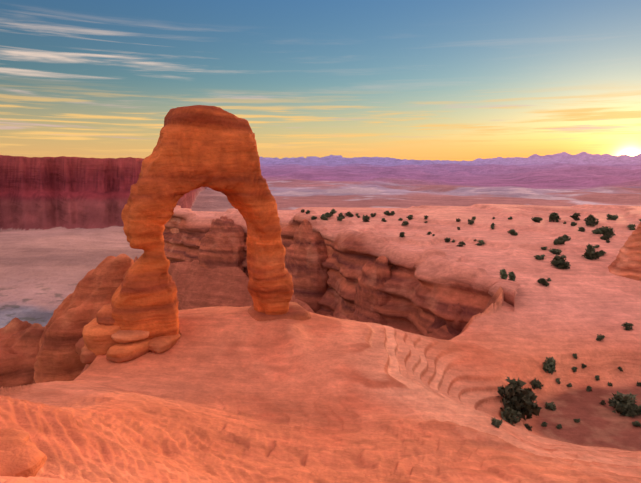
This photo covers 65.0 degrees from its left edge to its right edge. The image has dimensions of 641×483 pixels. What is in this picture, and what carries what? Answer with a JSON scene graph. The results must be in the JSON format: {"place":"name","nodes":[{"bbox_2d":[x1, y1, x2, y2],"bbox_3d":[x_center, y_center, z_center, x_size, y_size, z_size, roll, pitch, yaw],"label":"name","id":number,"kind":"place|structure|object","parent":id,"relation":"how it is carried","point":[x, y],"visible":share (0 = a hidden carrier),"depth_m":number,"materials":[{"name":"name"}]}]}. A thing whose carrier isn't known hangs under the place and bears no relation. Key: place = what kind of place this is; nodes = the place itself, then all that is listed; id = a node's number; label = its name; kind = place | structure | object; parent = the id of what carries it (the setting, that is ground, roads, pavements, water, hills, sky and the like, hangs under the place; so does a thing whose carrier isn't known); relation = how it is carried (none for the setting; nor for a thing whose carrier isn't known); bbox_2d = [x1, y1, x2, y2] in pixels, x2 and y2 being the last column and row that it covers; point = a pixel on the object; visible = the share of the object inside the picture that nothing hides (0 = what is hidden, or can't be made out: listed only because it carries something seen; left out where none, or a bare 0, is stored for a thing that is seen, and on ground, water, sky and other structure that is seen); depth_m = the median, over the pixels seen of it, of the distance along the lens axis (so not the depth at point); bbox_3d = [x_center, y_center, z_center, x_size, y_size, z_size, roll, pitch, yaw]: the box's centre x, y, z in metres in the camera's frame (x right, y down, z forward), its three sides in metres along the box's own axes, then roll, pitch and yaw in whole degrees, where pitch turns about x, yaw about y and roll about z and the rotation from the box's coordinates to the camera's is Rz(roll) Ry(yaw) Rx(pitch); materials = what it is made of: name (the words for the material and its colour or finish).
{"place":"outdoors","nodes":[
{"label":"outdoors","id":0,"kind":"place"},
{"bbox_2d":[0,204,640,482],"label":"desert ground","id":1,"kind":"structure","parent":0,"point":[226,388],"depth_m":32.11,"materials":[{"name":"stone"}]},
{"bbox_2d":[0,428,29,440],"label":"boulder","id":2,"kind":"object","parent":1,"relation":"on","point":[17,433],"visible":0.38,"depth_m":9.95,"materials":[{"name":"stone"}]},
{"bbox_2d":[0,317,45,387],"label":"buttress rock","id":3,"kind":"object","parent":1,"relation":"on","point":[19,344],"visible":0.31,"depth_m":43.85,"materials":[{"name":"stone"}]},
{"bbox_2d":[0,437,46,477],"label":"boulder","id":4,"kind":"object","parent":1,"relation":"on","point":[19,457],"visible":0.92,"depth_m":8.62,"materials":[{"name":"stone"}]},
{"bbox_2d":[31,254,133,384],"bbox_3d":[-20.284,11.292,44.489,10.905,20.937,6.467,-3,9,-17],"label":"buttress rock","id":5,"kind":"object","parent":1,"relation":"on","point":[58,357],"visible":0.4,"depth_m":41.36,"materials":[{"name":"stone"}]},
{"bbox_2d":[75,304,180,363],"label":"rocks","id":6,"kind":"object","parent":1,"relation":"on","point":[94,341],"visible":0.79,"depth_m":32.80,"materials":[{"name":"stone"}]},
{"bbox_2d":[111,330,149,343],"bbox_3d":[-12.569,6.577,33.442,2.443,1.572,2.012,-4,10,-23],"label":"rock","id":7,"kind":"object","parent":6,"relation":"on","point":[125,336],"visible":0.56,"depth_m":32.68,"materials":[{"name":"stone"}]},
{"bbox_2d":[111,105,293,343],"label":"natural rock arch","id":8,"kind":"structure","parent":1,"relation":"on","point":[211,147],"depth_m":33.80,"materials":[{"name":"stone"}]},
{"bbox_2d":[248,302,310,320],"bbox_3d":[-3.416,5.929,39.900,4.967,1.547,4.542,-3,9,-21],"label":"rock base","id":9,"kind":"object","parent":1,"relation":"on","point":[296,311],"visible":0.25,"depth_m":38.55,"materials":[{"name":"stone"}]},
{"bbox_2d":[285,219,327,312],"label":"rock formation","id":10,"kind":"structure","parent":1,"relation":"on","point":[306,256],"depth_m":87.31,"materials":[{"name":"stone"}]},
{"bbox_2d":[163,205,519,339],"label":"cliff","id":11,"kind":"structure","parent":1,"relation":"on","point":[423,288],"depth_m":67.54,"materials":[{"name":"stone"}]},
{"bbox_2d":[198,216,244,270],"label":"rock formation","id":12,"kind":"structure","parent":11,"relation":"attached to","point":[222,243],"depth_m":100.16,"materials":[{"name":"stone"}]},
{"bbox_2d":[345,211,353,216],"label":"shrub","id":13,"kind":"object","parent":1,"relation":"on","point":[349,214],"visible":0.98,"depth_m":108.88,"materials":[{"name":"green plant"}]},
{"bbox_2d":[362,215,369,221],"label":"shrub","id":14,"kind":"object","parent":1,"relation":"on","point":[365,218],"visible":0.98,"depth_m":93.51,"materials":[{"name":"green plant"}]},
{"bbox_2d":[353,255,392,325],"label":"rock formation","id":15,"kind":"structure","parent":1,"relation":"on","point":[372,278],"depth_m":69.11,"materials":[{"name":"stone"}]},
{"bbox_2d":[426,303,466,336],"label":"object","id":16,"kind":"structure","parent":1,"relation":"on","point":[455,328],"depth_m":56.34,"materials":[{"name":"stone"}]},
{"bbox_2d":[457,241,465,246],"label":"shrub","id":17,"kind":"object","parent":1,"relation":"on","point":[461,244],"visible":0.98,"depth_m":71.38,"materials":[{"name":"green plant"}]},
{"bbox_2d":[475,240,484,245],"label":"shrub","id":18,"kind":"object","parent":1,"relation":"on","point":[481,242],"visible":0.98,"depth_m":72.05,"materials":[{"name":"green plant"}]},
{"bbox_2d":[491,417,501,427],"bbox_3d":[8.954,9.217,25.627,0.630,0.410,0.649,7,11,38],"label":"shrub","id":19,"kind":"object","parent":1,"relation":"on","point":[497,423],"visible":1,"depth_m":25.55,"materials":[{"name":"green plant"}]},
{"bbox_2d":[500,269,507,279],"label":"shrub","id":20,"kind":"object","parent":1,"relation":"on","point":[503,274],"visible":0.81,"depth_m":55.49,"materials":[{"name":"green plant"}]},
{"bbox_2d":[500,407,520,425],"bbox_3d":[12.970,11.835,34.273,1.436,1.043,1.738,3,9,19],"label":"shrub","id":21,"kind":"object","parent":1,"relation":"on","point":[509,412],"visible":0.96,"depth_m":34.07,"materials":[{"name":"green plant"}]},
{"bbox_2d":[508,271,515,280],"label":"shrub","id":22,"kind":"object","parent":1,"relation":"on","point":[512,276],"visible":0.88,"depth_m":55.73,"materials":[{"name":"green plant"}]},
{"bbox_2d":[507,229,517,235],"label":"shrub","id":23,"kind":"object","parent":1,"relation":"on","point":[512,232],"visible":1,"depth_m":76.78,"materials":[{"name":"green plant"}]},
{"bbox_2d":[497,376,541,420],"bbox_3d":[13.938,10.958,35.486,2.894,2.824,3.336,1,9,6],"label":"shrub","id":24,"kind":"object","parent":1,"relation":"on","point":[517,397],"visible":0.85,"depth_m":34.92,"materials":[{"name":"green plant"}]},
{"bbox_2d":[523,423,532,430],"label":"shrub","id":25,"kind":"object","parent":1,"relation":"on","point":[527,426],"visible":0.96,"depth_m":33.77,"materials":[{"name":"green plant"}]},
{"bbox_2d":[531,217,540,222],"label":"shrub","id":26,"kind":"object","parent":1,"relation":"on","point":[536,219],"visible":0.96,"depth_m":87.44,"materials":[{"name":"green plant"}]},
{"bbox_2d":[530,378,542,389],"bbox_3d":[16.662,11.047,39.062,0.967,0.795,1.000,-5,10,-31],"label":"shrub","id":27,"kind":"object","parent":1,"relation":"on","point":[534,383],"visible":0.98,"depth_m":38.91,"materials":[{"name":"green plant"}]},
{"bbox_2d":[534,254,544,259],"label":"shrub","id":28,"kind":"object","parent":1,"relation":"on","point":[539,257],"visible":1,"depth_m":62.74,"materials":[{"name":"green plant"}]},
{"bbox_2d":[537,278,548,286],"bbox_3d":[24.467,4.437,55.461,1.460,0.985,1.052,2,9,12],"label":"shrub","id":29,"kind":"object","parent":1,"relation":"on","point":[543,281],"visible":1,"depth_m":55.23,"materials":[{"name":"green plant"}]},
{"bbox_2d":[542,356,555,373],"bbox_3d":[18.429,9.839,40.489,1.302,1.340,1.395,-1,9,-5],"label":"shrub","id":30,"kind":"object","parent":1,"relation":"on","point":[549,367],"visible":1,"depth_m":40.21,"materials":[{"name":"green plant"}]},
{"bbox_2d":[545,402,556,410],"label":"shrub","id":31,"kind":"object","parent":1,"relation":"on","point":[551,406],"visible":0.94,"depth_m":36.89,"materials":[{"name":"green plant"}]},
{"bbox_2d":[549,212,560,221],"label":"shrub","id":32,"kind":"object","parent":1,"relation":"on","point":[553,216],"visible":1,"depth_m":87.65,"materials":[{"name":"green plant"}]},
{"bbox_2d":[549,248,561,254],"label":"shrub","id":33,"kind":"object","parent":1,"relation":"on","point":[555,251],"visible":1,"depth_m":65.38,"materials":[{"name":"green plant"}]},
{"bbox_2d":[553,238,562,244],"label":"shrub","id":34,"kind":"object","parent":1,"relation":"on","point":[556,241],"visible":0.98,"depth_m":69.05,"materials":[{"name":"green plant"}]},
{"bbox_2d":[550,255,570,268],"bbox_3d":[28.627,2.391,60.095,2.211,1.753,2.582,3,9,17],"label":"shrub","id":35,"kind":"object","parent":1,"relation":"on","point":[558,261],"visible":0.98,"depth_m":59.69,"materials":[{"name":"green plant"}]},
{"bbox_2d":[561,234,570,240],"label":"shrub","id":36,"kind":"object","parent":1,"relation":"on","point":[565,237],"visible":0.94,"depth_m":72.00,"materials":[{"name":"green plant"}]},
{"bbox_2d":[569,213,580,220],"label":"shrub","id":37,"kind":"object","parent":1,"relation":"on","point":[574,216],"visible":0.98,"depth_m":90.43,"materials":[{"name":"green plant"}]},
{"bbox_2d":[581,244,602,259],"bbox_3d":[33.990,1.372,63.149,2.231,2.098,2.382,-3,9,-21],"label":"shrub","id":38,"kind":"object","parent":1,"relation":"on","point":[590,253],"visible":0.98,"depth_m":62.71,"materials":[{"name":"green plant"}]},
{"bbox_2d":[585,214,598,226],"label":"shrub","id":39,"kind":"object","parent":1,"relation":"on","point":[591,219],"visible":0.94,"depth_m":81.58,"materials":[{"name":"green plant"}]},
{"bbox_2d":[596,334,604,340],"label":"shrub","id":40,"kind":"object","parent":1,"relation":"on","point":[600,337],"visible":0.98,"depth_m":43.73,"materials":[{"name":"green plant"}]},
{"bbox_2d":[600,233,612,239],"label":"shrub","id":41,"kind":"object","parent":1,"relation":"on","point":[606,236],"visible":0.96,"depth_m":72.70,"materials":[{"name":"green plant"}]},
{"bbox_2d":[600,226,614,235],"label":"shrub","id":42,"kind":"object","parent":1,"relation":"on","point":[609,230],"visible":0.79,"depth_m":73.98,"materials":[{"name":"green plant"}]},
{"bbox_2d":[606,214,617,219],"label":"shrub","id":43,"kind":"object","parent":1,"relation":"on","point":[611,217],"visible":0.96,"depth_m":85.41,"materials":[{"name":"green plant"}]},
{"bbox_2d":[607,391,640,416],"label":"shrub","id":44,"kind":"object","parent":1,"relation":"on","point":[624,404],"visible":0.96,"depth_m":36.12,"materials":[{"name":"green plant"}]},
{"bbox_2d":[608,222,640,280],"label":"rock formation","id":45,"kind":"object","parent":1,"relation":"on","point":[626,262],"visible":0.98,"depth_m":57.95,"materials":[{"name":"stone"}]},
{"bbox_2d":[621,322,633,329],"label":"shrub","id":46,"kind":"object","parent":1,"relation":"on","point":[626,325],"visible":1,"depth_m":45.51,"materials":[{"name":"green plant"}]},
{"bbox_2d":[627,224,635,229],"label":"shrub","id":47,"kind":"object","parent":1,"relation":"on","point":[631,226],"visible":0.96,"depth_m":78.03,"materials":[{"name":"green plant"}]},
{"bbox_2d":[632,421,640,426],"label":"shrub","id":48,"kind":"object","parent":1,"relation":"on","point":[636,423],"visible":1,"depth_m":34.32,"materials":[{"name":"green plant"}]},
{"bbox_2d":[0,152,640,327],"bbox_3d":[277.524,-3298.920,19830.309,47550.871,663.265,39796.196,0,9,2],"label":"ground","id":49,"kind":"structure","parent":0,"point":[62,234],"depth_m":1107.28,"materials":[{"name":"stone"}]},
{"bbox_2d":[0,0,640,160],"label":"sky","id":50,"kind":"structure","parent":0,"point":[451,80],"materials":[{"name":"blue"}]}
]}

